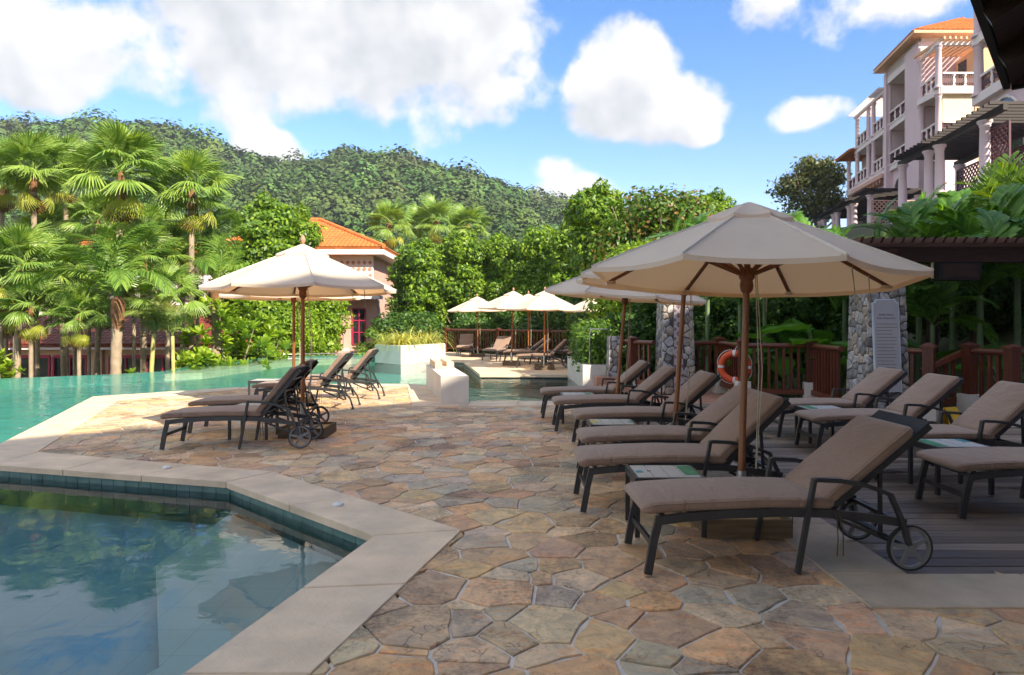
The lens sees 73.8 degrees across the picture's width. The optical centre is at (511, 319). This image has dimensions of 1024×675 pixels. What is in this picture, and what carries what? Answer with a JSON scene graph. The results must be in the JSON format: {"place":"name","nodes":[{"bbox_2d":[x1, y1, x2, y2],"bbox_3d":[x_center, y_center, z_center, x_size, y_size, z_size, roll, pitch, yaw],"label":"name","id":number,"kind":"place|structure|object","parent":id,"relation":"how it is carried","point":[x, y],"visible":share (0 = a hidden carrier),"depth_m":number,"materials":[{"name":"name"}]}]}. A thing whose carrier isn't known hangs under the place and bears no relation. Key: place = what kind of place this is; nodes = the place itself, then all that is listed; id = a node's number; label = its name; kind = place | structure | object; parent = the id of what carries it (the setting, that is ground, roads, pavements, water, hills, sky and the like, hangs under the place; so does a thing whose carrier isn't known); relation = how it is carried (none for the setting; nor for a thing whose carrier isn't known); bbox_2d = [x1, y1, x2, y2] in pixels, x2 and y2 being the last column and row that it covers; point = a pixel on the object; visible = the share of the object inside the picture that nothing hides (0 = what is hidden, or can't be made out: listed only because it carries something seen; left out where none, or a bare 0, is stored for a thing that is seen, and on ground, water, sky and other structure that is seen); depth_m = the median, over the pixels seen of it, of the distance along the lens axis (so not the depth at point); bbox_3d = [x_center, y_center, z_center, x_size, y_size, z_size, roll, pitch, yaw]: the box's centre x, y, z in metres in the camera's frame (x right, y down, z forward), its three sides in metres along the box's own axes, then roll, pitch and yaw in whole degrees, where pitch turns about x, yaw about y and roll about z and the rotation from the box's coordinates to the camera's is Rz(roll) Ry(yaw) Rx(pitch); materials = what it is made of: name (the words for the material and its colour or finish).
{"place":"outdoors","nodes":[
{"label":"outdoors","id":0,"kind":"place"},
{"bbox_2d":[0,471,366,674],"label":"pool","id":1,"kind":"structure","parent":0,"point":[99,576],"depth_m":5.15,"materials":[{"name":"liquid"}]},
{"bbox_2d":[0,0,973,228],"label":"sky","id":2,"kind":"structure","parent":0,"point":[563,96],"materials":[{"name":"blue"}]},
{"bbox_2d":[445,352,566,372],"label":"terrace","id":3,"kind":"structure","parent":0,"point":[497,366],"depth_m":24.10,"materials":[{"name":"stone"}]},
{"bbox_2d":[443,327,570,352],"bbox_3d":[1.077,0.964,28.600,11.985,1.233,0.345,0,0,43],"label":"timber railing","id":4,"kind":"object","parent":3,"relation":"on","point":[498,331],"visible":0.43,"depth_m":30.09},
{"bbox_2d":[534,364,553,369],"bbox_3d":[1.000,1.461,21.200,0.600,0.130,0.600,0,0,0],"label":"umbrella base","id":5,"kind":"object","parent":3,"relation":"on","point":[543,367],"visible":0.99,"depth_m":20.90,"materials":[{"name":"metal"}]},
{"bbox_2d":[507,287,580,364],"bbox_3d":[1.016,0.201,21.200,2.251,2.464,2.251,0,0,6],"label":"patio umbrella","id":6,"kind":"object","parent":5,"relation":"in","point":[544,301],"visible":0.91,"depth_m":20.68,"materials":[{"name":"beige fabric"}]},
{"bbox_2d":[39,386,1023,674],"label":"paving","id":7,"kind":"structure","parent":0,"point":[531,568],"depth_m":4.08,"materials":[{"name":"stone"}]},
{"bbox_2d":[159,364,322,449],"bbox_3d":[-3.268,1.040,8.325,1.769,0.963,0.656,0,0,-3],"label":"sun lounger","id":8,"kind":"object","parent":7,"relation":"on","point":[280,392],"visible":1,"depth_m":8.07,"materials":[{"name":"brown"}]},
{"bbox_2d":[187,359,329,432],"bbox_3d":[-3.498,1.040,9.495,1.769,0.963,0.656,0,0,-3],"label":"sun lounger","id":9,"kind":"object","parent":7,"relation":"on","point":[223,400],"visible":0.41,"depth_m":9.31,"materials":[{"name":"brown fabric"}]},
{"bbox_2d":[287,394,314,404],"bbox_3d":[-4.030,1.461,12.600,0.600,0.130,0.600,0,0,0],"label":"umbrella base","id":10,"kind":"object","parent":7,"relation":"on","point":[309,401],"visible":0.13,"depth_m":12.57,"materials":[{"name":"metal"}]},
{"bbox_2d":[219,294,360,393],"bbox_3d":[-4.030,0.197,12.600,2.367,2.462,2.367,0,0,-8],"label":"patio umbrella","id":11,"kind":"object","parent":10,"relation":"in","point":[293,299],"visible":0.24,"depth_m":12.59,"materials":[{"name":"beige fabric"}]},
{"bbox_2d":[251,352,360,408],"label":"sun lounger","id":12,"kind":"object","parent":7,"relation":"on","point":[329,375],"visible":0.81,"depth_m":11.66,"materials":[{"name":"brown"}]},
{"bbox_2d":[278,422,335,438],"bbox_3d":[-2.710,1.461,9.070,0.600,0.130,0.600,0,0,0],"label":"umbrella base","id":13,"kind":"object","parent":7,"relation":"on","point":[329,428],"visible":0.54,"depth_m":8.78,"materials":[{"name":"wood"}]},
{"bbox_2d":[199,235,395,424],"bbox_3d":[-2.790,0.147,9.104,2.344,2.566,2.343,0,0,0],"label":"patio umbrella","id":14,"kind":"object","parent":13,"relation":"in","point":[302,271],"visible":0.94,"depth_m":8.68,"materials":[{"name":"beige fabric"}]},
{"bbox_2d":[298,348,385,399],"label":"sun lounger","id":15,"kind":"object","parent":7,"relation":"on","point":[358,368],"visible":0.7,"depth_m":13.11,"materials":[{"name":"brown fabric"}]},
{"bbox_2d":[540,360,651,417],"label":"sun lounger","id":16,"kind":"object","parent":7,"relation":"on","point":[636,370],"visible":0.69,"depth_m":10.55,"materials":[{"name":"brown"}]},
{"bbox_2d":[551,365,682,431],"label":"sun lounger","id":17,"kind":"object","parent":7,"relation":"on","point":[647,388],"visible":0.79,"depth_m":9.33,"materials":[{"name":"brown"}]},
{"bbox_2d":[571,370,720,445],"bbox_3d":[1.623,1.074,8.238,1.770,0.896,0.656,0,0,-1],"label":"sun lounger","id":18,"kind":"object","parent":7,"relation":"on","point":[701,384],"visible":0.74,"depth_m":7.99,"materials":[{"name":"brown"}]},
{"bbox_2d":[625,465,706,537],"bbox_3d":[1.110,1.309,4.980,0.500,0.420,0.440,0,0,0],"label":"side table","id":19,"kind":"object","parent":7,"relation":"on","point":[633,473],"visible":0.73,"depth_m":4.93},
{"bbox_2d":[576,385,767,480],"bbox_3d":[1.533,1.091,6.700,1.769,0.862,0.656,0,0,0],"label":"sun lounger","id":20,"kind":"object","parent":7,"relation":"on","point":[714,414],"visible":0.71,"depth_m":6.51,"materials":[{"name":"brown"}]},
{"bbox_2d":[573,390,790,512],"bbox_3d":[1.413,1.066,5.687,1.769,0.912,0.656,0,0,-1],"label":"sun lounger","id":21,"kind":"object","parent":7,"relation":"on","point":[716,449],"visible":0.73,"depth_m":5.43,"materials":[{"name":"brown"}]},
{"bbox_2d":[685,511,792,538],"bbox_3d":[1.660,1.461,5.060,0.600,0.130,0.600,0,0,0],"label":"umbrella base","id":22,"kind":"object","parent":7,"relation":"on","point":[771,528],"visible":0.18,"depth_m":4.76,"materials":[{"name":"metal"}]},
{"bbox_2d":[591,202,933,476],"bbox_3d":[1.775,0.272,5.158,2.234,2.328,2.240,0,0,-31],"label":"patio umbrella","id":23,"kind":"object","parent":22,"relation":"in","point":[746,251],"visible":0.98,"depth_m":5.03,"materials":[{"name":"beige fabric"}]},
{"bbox_2d":[624,410,932,574],"bbox_3d":[1.665,1.070,4.398,1.794,0.903,0.656,0,0,-2],"label":"sun lounger","id":24,"kind":"object","parent":7,"relation":"on","point":[841,467],"visible":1,"depth_m":4.17,"materials":[{"name":"brown"}]},
{"bbox_2d":[639,422,1023,610],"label":"stone border","id":25,"kind":"object","parent":7,"relation":"on","point":[869,578],"visible":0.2,"depth_m":3.99,"materials":[{"name":"grey stone"}]},
{"bbox_2d":[970,0,1023,89],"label":"pavilion","id":26,"kind":"structure","parent":7,"relation":"on","point":[1001,23],"depth_m":3.42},
{"bbox_3d":[1.725,1.461,7.420,0.600,0.130,0.600,0,0,0],"label":"umbrella base","id":27,"kind":"object","parent":7,"relation":"on","visible":0},
{"bbox_2d":[576,268,766,424],"bbox_3d":[1.880,0.227,7.437,2.315,2.412,2.321,0,0,2],"label":"patio umbrella","id":28,"kind":"object","parent":27,"relation":"in","point":[588,277],"visible":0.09,"depth_m":7.41,"materials":[{"name":"beige fabric"}]},
{"bbox_3d":[1.530,1.461,10.160,0.600,0.130,0.600,0,0,0],"label":"umbrella base","id":29,"kind":"object","parent":7,"relation":"on","visible":0},
{"bbox_2d":[545,249,706,393],"bbox_3d":[1.682,0.193,10.127,2.266,2.484,2.274,0,0,13],"label":"patio umbrella","id":30,"kind":"object","parent":29,"relation":"in","point":[571,288],"visible":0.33,"depth_m":9.75,"materials":[{"name":"beige fabric"}]},
{"bbox_2d":[655,303,694,394],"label":"stone pillar","id":31,"kind":"structure","parent":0,"point":[667,325],"depth_m":14.03,"materials":[{"name":"stone"}]},
{"bbox_2d":[647,388,785,402],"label":"terrace","id":32,"kind":"structure","parent":0,"point":[708,396],"depth_m":13.58,"materials":[{"name":"brown stone"}]},
{"bbox_2d":[694,336,844,397],"bbox_3d":[4.816,0.939,12.906,1.185,1.183,3.535,0,0,-34],"label":"timber railing","id":33,"kind":"object","parent":32,"relation":"on","point":[822,374],"visible":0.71,"depth_m":12.66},
{"bbox_2d":[775,222,1023,397],"bbox_3d":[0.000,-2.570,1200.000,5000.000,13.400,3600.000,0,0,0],"label":"ground","id":34,"kind":"structure","parent":0,"point":[1006,336],"depth_m":16.91,"materials":[{"name":"plant"}]},
{"bbox_2d":[0,219,74,377],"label":"fan palm","id":35,"kind":"object","parent":34,"relation":"on","point":[18,243],"visible":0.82,"depth_m":22.76,"materials":[{"name":"green plant"}]},
{"bbox_2d":[0,269,77,377],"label":"fan palm","id":36,"kind":"object","parent":34,"relation":"on","point":[21,291],"visible":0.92,"depth_m":22.39,"materials":[{"name":"green plant"}]},
{"bbox_2d":[0,127,84,376],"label":"fan palm","id":37,"kind":"object","parent":34,"relation":"on","point":[33,148],"visible":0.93,"depth_m":26.77,"materials":[{"name":"green plant"}]},
{"bbox_2d":[33,226,97,375],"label":"fan palm","id":38,"kind":"object","parent":34,"relation":"on","point":[63,279],"visible":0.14,"depth_m":25.93,"materials":[{"name":"green plant"}]},
{"bbox_2d":[38,131,107,375],"bbox_3d":[-20.156,-2.166,30.856,3.593,12.792,3.272,0,0,-28],"label":"fan palm","id":39,"kind":"object","parent":34,"relation":"on","point":[61,195],"visible":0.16,"depth_m":30.86,"materials":[{"name":"green plant"}]},
{"bbox_2d":[39,280,110,374],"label":"fan palm","id":40,"kind":"object","parent":34,"relation":"on","point":[78,296],"visible":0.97,"depth_m":22.62,"materials":[{"name":"green plant"}]},
{"bbox_2d":[50,186,144,374],"bbox_3d":[-18.102,-0.888,29.896,3.141,10.237,3.435,0,0,42],"label":"fan palm","id":41,"kind":"object","parent":34,"relation":"on","point":[84,207],"visible":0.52,"depth_m":29.33,"materials":[{"name":"green plant"}]},
{"bbox_2d":[30,221,177,373],"bbox_3d":[-13.316,0.464,22.421,4.362,7.532,5.028,0,0,-25],"label":"feather palm","id":42,"kind":"object","parent":34,"relation":"on","point":[118,275],"visible":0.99,"depth_m":22.35,"materials":[{"name":"green plant"}]},
{"bbox_2d":[52,118,183,295],"bbox_3d":[-14.212,-1.661,24.851,4.215,11.783,3.945,0,0,0],"label":"fan palm","id":43,"kind":"object","parent":34,"relation":"on","point":[119,147],"visible":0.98,"depth_m":24.50,"materials":[{"name":"green plant"}]},
{"bbox_2d":[8,315,289,377],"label":"poolside building","id":44,"kind":"structure","parent":34,"relation":"on","point":[50,355],"depth_m":32.39,"materials":[{"name":"red wood"}]},
{"bbox_2d":[105,214,195,371],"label":"fan palm","id":45,"kind":"object","parent":34,"relation":"on","point":[156,237],"visible":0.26,"depth_m":25.94,"materials":[{"name":"green plant"}]},
{"bbox_2d":[122,294,190,371],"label":"feather palm","id":46,"kind":"object","parent":34,"relation":"on","point":[154,327],"visible":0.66,"depth_m":22.93,"materials":[{"name":"green plant"}]},
{"bbox_2d":[125,256,209,370],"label":"fan palm","id":47,"kind":"object","parent":34,"relation":"on","point":[171,272],"visible":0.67,"depth_m":24.44,"materials":[{"name":"green plant"}]},
{"bbox_2d":[137,295,197,370],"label":"feather palm","id":48,"kind":"object","parent":34,"relation":"on","point":[174,319],"visible":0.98,"depth_m":22.59,"materials":[{"name":"green plant"}]},
{"bbox_2d":[141,146,243,351],"bbox_3d":[-12.494,-1.403,26.805,3.746,11.265,3.422,0,0,0],"label":"fan palm","id":49,"kind":"object","parent":34,"relation":"on","point":[197,165],"visible":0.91,"depth_m":26.72,"materials":[{"name":"green plant"}]},
{"bbox_2d":[132,206,274,355],"bbox_3d":[-11.959,-0.205,27.884,5.414,8.870,5.044,0,0,9],"label":"feather palm","id":50,"kind":"object","parent":34,"relation":"on","point":[214,261],"visible":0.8,"depth_m":27.90,"materials":[{"name":"green plant"}]},
{"bbox_2d":[175,295,278,366],"bbox_3d":[-11.320,1.621,26.980,3.712,5.672,3.664,0,0,33],"label":"leaf shrub","id":51,"kind":"object","parent":34,"relation":"on","point":[234,319],"visible":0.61,"depth_m":26.71,"materials":[{"name":"green plant"}]},
{"bbox_2d":[222,306,291,360],"bbox_3d":[-11.151,1.892,29.575,3.403,5.129,3.435,0,0,0],"label":"leaf shrub","id":52,"kind":"object","parent":34,"relation":"on","point":[269,327],"visible":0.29,"depth_m":29.21,"materials":[{"name":"green plant"}]},
{"bbox_2d":[229,190,307,350],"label":"broadleaf tree","id":53,"kind":"object","parent":34,"relation":"on","point":[269,238],"visible":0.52,"depth_m":32.39,"materials":[{"name":"green plant"}]},
{"bbox_2d":[0,355,577,442],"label":"infinity pool","id":54,"kind":"structure","parent":34,"relation":"on","point":[11,427],"depth_m":19.10,"materials":[{"name":"liquid"}]},
{"bbox_2d":[0,361,572,674],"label":"pool coping","id":55,"kind":"object","parent":54,"relation":"on","point":[311,627],"visible":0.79,"depth_m":4.95,"materials":[{"name":"stone"}]},
{"bbox_2d":[426,358,468,404],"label":"rendered block","id":56,"kind":"structure","parent":55,"relation":"on","point":[447,381],"depth_m":12.54,"materials":[{"name":"stone"}]},
{"bbox_2d":[0,355,575,434],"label":"infinity pool water","id":57,"kind":"structure","parent":54,"relation":"in","point":[284,360],"depth_m":19.02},
{"bbox_2d":[375,342,444,374],"bbox_3d":[-3.850,1.895,26.300,2.500,1.970,4.200,0,0,0],"label":"planter","id":58,"kind":"object","parent":54,"relation":"in","point":[414,355],"visible":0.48,"depth_m":24.95,"materials":[{"name":"concrete"}]},
{"bbox_2d":[567,357,605,385],"bbox_3d":[1.875,1.875,17.285,0.650,1.710,3.570,0,0,0],"label":"planter","id":59,"kind":"object","parent":54,"relation":"on","point":[586,375],"visible":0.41,"depth_m":15.50,"materials":[{"name":"concrete"}]},
{"bbox_2d":[566,316,619,371],"bbox_3d":[2.009,0.651,17.126,1.104,1.513,3.461,0,0,0],"label":"hedge","id":60,"kind":"object","parent":59,"relation":"in","point":[579,334],"visible":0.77,"depth_m":15.98,"materials":[{"name":"green plant"}]},
{"bbox_2d":[272,305,328,356],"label":"broadleaf tree","id":61,"kind":"object","parent":34,"relation":"on","point":[315,337],"visible":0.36,"depth_m":32.51,"materials":[{"name":"green plant"}]},
{"bbox_2d":[285,201,327,322],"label":"broadleaf tree","id":62,"kind":"object","parent":34,"relation":"on","point":[308,230],"visible":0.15,"depth_m":34.27,"materials":[{"name":"green plant"}]},
{"bbox_2d":[226,218,399,350],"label":"orange roof house","id":63,"kind":"structure","parent":34,"relation":"on","point":[368,256],"depth_m":40.20,"materials":[{"name":"tile"}]},
{"bbox_2d":[273,300,355,355],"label":"broadleaf tree","id":64,"kind":"object","parent":34,"relation":"on","point":[329,315],"visible":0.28,"depth_m":34.40,"materials":[{"name":"green plant"}]},
{"bbox_2d":[365,195,416,249],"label":"fan palm","id":65,"kind":"object","parent":34,"relation":"on","point":[388,209],"visible":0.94,"depth_m":51.57,"materials":[{"name":"green plant"}]},
{"bbox_2d":[370,310,433,344],"bbox_3d":[-5.713,1.369,34.504,3.203,3.784,3.230,0,0,-43],"label":"bush","id":66,"kind":"object","parent":34,"relation":"on","point":[393,321],"visible":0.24,"depth_m":33.88,"materials":[{"name":"green plant"}]},
{"bbox_2d":[394,234,448,329],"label":"broadleaf tree","id":67,"kind":"object","parent":34,"relation":"on","point":[422,260],"visible":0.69,"depth_m":37.23,"materials":[{"name":"green plant"}]},
{"bbox_2d":[414,192,460,248],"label":"fan palm","id":68,"kind":"object","parent":34,"relation":"on","point":[430,208],"visible":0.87,"depth_m":53.58,"materials":[{"name":"green plant"}]},
{"bbox_2d":[426,227,489,336],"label":"broadleaf tree","id":69,"kind":"object","parent":34,"relation":"on","point":[463,254],"visible":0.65,"depth_m":37.82,"materials":[{"name":"green plant"}]},
{"bbox_2d":[445,201,494,242],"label":"fan palm","id":70,"kind":"object","parent":34,"relation":"on","point":[472,214],"visible":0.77,"depth_m":54.48,"materials":[{"name":"green plant"}]},
{"bbox_2d":[478,231,519,333],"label":"broadleaf tree","id":71,"kind":"object","parent":34,"relation":"on","point":[500,251],"visible":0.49,"depth_m":37.91,"materials":[{"name":"green plant"}]},
{"bbox_2d":[511,224,558,316],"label":"broadleaf tree","id":72,"kind":"object","parent":34,"relation":"on","point":[532,248],"visible":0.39,"depth_m":36.21,"materials":[{"name":"green plant"}]},
{"bbox_2d":[546,219,583,301],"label":"broadleaf tree","id":73,"kind":"object","parent":34,"relation":"on","point":[561,240],"visible":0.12,"depth_m":33.22,"materials":[{"name":"green plant"}]},
{"bbox_2d":[561,177,629,339],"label":"broadleaf tree","id":74,"kind":"object","parent":34,"relation":"on","point":[589,210],"visible":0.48,"depth_m":27.18,"materials":[{"name":"green plant"}]},
{"bbox_2d":[583,237,661,327],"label":"broadleaf tree","id":75,"kind":"object","parent":34,"relation":"on","point":[609,305],"visible":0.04,"depth_m":20.44,"materials":[{"name":"green plant"}]},
{"bbox_2d":[604,311,655,379],"bbox_3d":[2.866,1.023,17.488,2.135,2.523,2.153,0,0,-28],"label":"bush","id":76,"kind":"object","parent":34,"relation":"on","point":[641,330],"visible":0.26,"depth_m":17.06,"materials":[{"name":"green plant"}]},
{"bbox_2d":[573,183,721,270],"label":"broadleaf tree","id":77,"kind":"object","parent":34,"relation":"on","point":[657,215],"visible":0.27,"depth_m":24.80,"materials":[{"name":"green plant"}]},
{"bbox_2d":[652,297,756,372],"bbox_3d":[4.853,0.901,17.527,2.562,3.027,2.584,0,0,-8],"label":"bush","id":78,"kind":"object","parent":34,"relation":"on","point":[699,322],"visible":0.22,"depth_m":16.89,"materials":[{"name":"green plant"}]},
{"bbox_2d":[711,297,788,388],"bbox_3d":[6.181,0.790,18.168,2.799,3.280,2.776,0,0,-3],"label":"bush","id":79,"kind":"object","parent":34,"relation":"on","point":[775,315],"visible":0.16,"depth_m":17.40,"materials":[{"name":"green plant"}]},
{"bbox_2d":[748,353,804,395],"bbox_3d":[5.177,1.458,13.829,1.391,1.557,2.338,0,0,0],"label":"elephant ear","id":80,"kind":"object","parent":34,"relation":"on","point":[772,372],"visible":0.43,"depth_m":13.26},
{"bbox_2d":[728,318,847,397],"bbox_3d":[5.969,0.998,13.616,2.586,2.078,2.527,0,0,-44],"label":"elephant ear","id":81,"kind":"object","parent":34,"relation":"on","point":[785,336],"visible":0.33,"depth_m":13.91},
{"bbox_2d":[775,296,841,367],"bbox_3d":[8.479,0.290,18.419,2.799,3.280,2.776,0,0,17],"label":"bush","id":82,"kind":"object","parent":34,"relation":"on","point":[818,308],"visible":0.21,"depth_m":17.75,"materials":[{"name":"green plant"}]},
{"bbox_2d":[765,153,852,227],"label":"broadleaf tree","id":83,"kind":"object","parent":34,"relation":"on","point":[818,182],"visible":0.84,"depth_m":66.91,"materials":[{"name":"green plant"}]},
{"bbox_2d":[756,324,919,396],"bbox_3d":[6.229,0.834,13.379,3.033,2.406,2.392,0,0,0],"label":"elephant ear","id":84,"kind":"object","parent":34,"relation":"on","point":[770,328],"visible":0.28,"depth_m":13.18},
{"bbox_2d":[683,402,1023,574],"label":"wooden deck","id":85,"kind":"structure","parent":34,"relation":"on","point":[986,536],"depth_m":5.42,"materials":[{"name":"wood"}]},
{"bbox_2d":[773,367,907,436],"bbox_3d":[4.313,1.085,9.150,1.770,0.874,0.656,0,0,0],"label":"sun lounger","id":86,"kind":"object","parent":85,"relation":"on","point":[866,391],"visible":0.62,"depth_m":8.92,"materials":[{"name":"brown fabric"}]},
{"bbox_2d":[846,286,908,408],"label":"stone pillar","id":87,"kind":"structure","parent":85,"relation":"on","point":[860,357],"depth_m":10.66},
{"bbox_2d":[871,299,901,391],"bbox_3d":[5.800,0.393,10.564,0.410,1.440,0.048,0,-4,0],"label":"rules sign","id":88,"kind":"object","parent":87,"relation":"attached to","point":[886,334],"visible":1,"depth_m":10.55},
{"bbox_2d":[851,237,1023,353],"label":"pergola","id":89,"kind":"object","parent":87,"relation":"on","point":[964,250],"visible":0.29,"depth_m":10.77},
{"bbox_2d":[927,262,981,280],"bbox_3d":[6.942,-0.762,10.720,0.686,0.285,0.300,0,0,0],"label":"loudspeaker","id":90,"kind":"object","parent":89,"relation":"attached to","point":[957,271],"visible":0.91,"depth_m":10.57,"materials":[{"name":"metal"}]},
{"bbox_2d":[794,373,964,449],"bbox_3d":[4.313,1.083,8.030,1.769,0.878,0.656,0,0,0],"label":"sun lounger","id":91,"kind":"object","parent":85,"relation":"on","point":[923,396],"visible":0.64,"depth_m":7.88,"materials":[{"name":"brown fabric"}]},
{"bbox_2d":[905,343,938,421],"bbox_3d":[6.288,0.939,10.533,0.488,1.183,0.240,0,0,42],"label":"timber railing","id":92,"kind":"object","parent":85,"relation":"on","point":[926,351],"visible":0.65,"depth_m":10.41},
{"bbox_2d":[873,381,1023,479],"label":"sun lounger","id":93,"kind":"object","parent":85,"relation":"on","point":[992,415],"visible":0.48,"depth_m":6.62,"materials":[{"name":"brown fabric"}]},
{"bbox_2d":[908,439,994,494],"bbox_3d":[3.930,1.309,6.130,0.500,0.420,0.440,0,0,0],"label":"side table","id":94,"kind":"object","parent":85,"relation":"on","point":[938,443],"visible":0.66,"depth_m":6.09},
{"bbox_2d":[915,447,1023,518],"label":"sun lounger","id":95,"kind":"object","parent":85,"relation":"on","point":[1001,462],"visible":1,"depth_m":5.37,"materials":[{"name":"brown fabric"}]},
{"bbox_2d":[957,342,1023,426],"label":"timber railing","id":96,"kind":"object","parent":85,"relation":"on","point":[968,396],"visible":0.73,"depth_m":10.37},
{"bbox_2d":[814,12,1023,228],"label":"hotel","id":97,"kind":"structure","parent":34,"relation":"on","point":[944,105],"depth_m":45.80,"materials":[{"name":"white paint"}]},
{"bbox_2d":[876,182,972,373],"bbox_3d":[9.874,-0.947,15.332,3.048,4.488,2.702,0,0,44],"label":"shade palm","id":98,"kind":"object","parent":34,"relation":"on","point":[948,199],"visible":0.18,"depth_m":15.45,"materials":[{"name":"green plant"}]},
{"bbox_2d":[841,198,1013,381],"bbox_3d":[7.935,-0.096,13.022,2.976,4.651,2.319,0,0,0],"label":"shade palm","id":99,"kind":"object","parent":34,"relation":"on","point":[913,219],"visible":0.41,"depth_m":13.13,"materials":[{"name":"green plant"}]},
{"bbox_2d":[905,263,1002,344],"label":"shade palm","id":100,"kind":"object","parent":34,"relation":"on","point":[925,298],"visible":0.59,"depth_m":12.43,"materials":[{"name":"green plant"}]},
{"bbox_2d":[896,194,1023,393],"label":"shade palm","id":101,"kind":"object","parent":34,"relation":"on","point":[991,273],"visible":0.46,"depth_m":12.51,"materials":[{"name":"green plant"}]},
{"bbox_2d":[945,280,1023,342],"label":"bush","id":102,"kind":"object","parent":34,"relation":"on","point":[1005,298],"visible":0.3,"depth_m":15.61,"materials":[{"name":"green plant"}]},
{"bbox_2d":[949,183,1023,376],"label":"shade palm","id":103,"kind":"object","parent":34,"relation":"on","point":[1006,197],"visible":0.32,"depth_m":13.43,"materials":[{"name":"green plant"}]},
{"bbox_2d":[952,150,1023,219],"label":"broad palm","id":104,"kind":"object","parent":34,"relation":"on","point":[1016,176],"visible":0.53,"depth_m":15.86,"materials":[{"name":"green plant"}]},
{"bbox_3d":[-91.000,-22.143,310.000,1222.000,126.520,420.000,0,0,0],"label":"hill","id":105,"kind":"structure","parent":0,"visible":0},
{"bbox_2d":[0,105,632,252],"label":"forest","id":106,"kind":"object","parent":105,"relation":"on","point":[348,187],"visible":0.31,"depth_m":240.63,"materials":[{"name":"green plant"}]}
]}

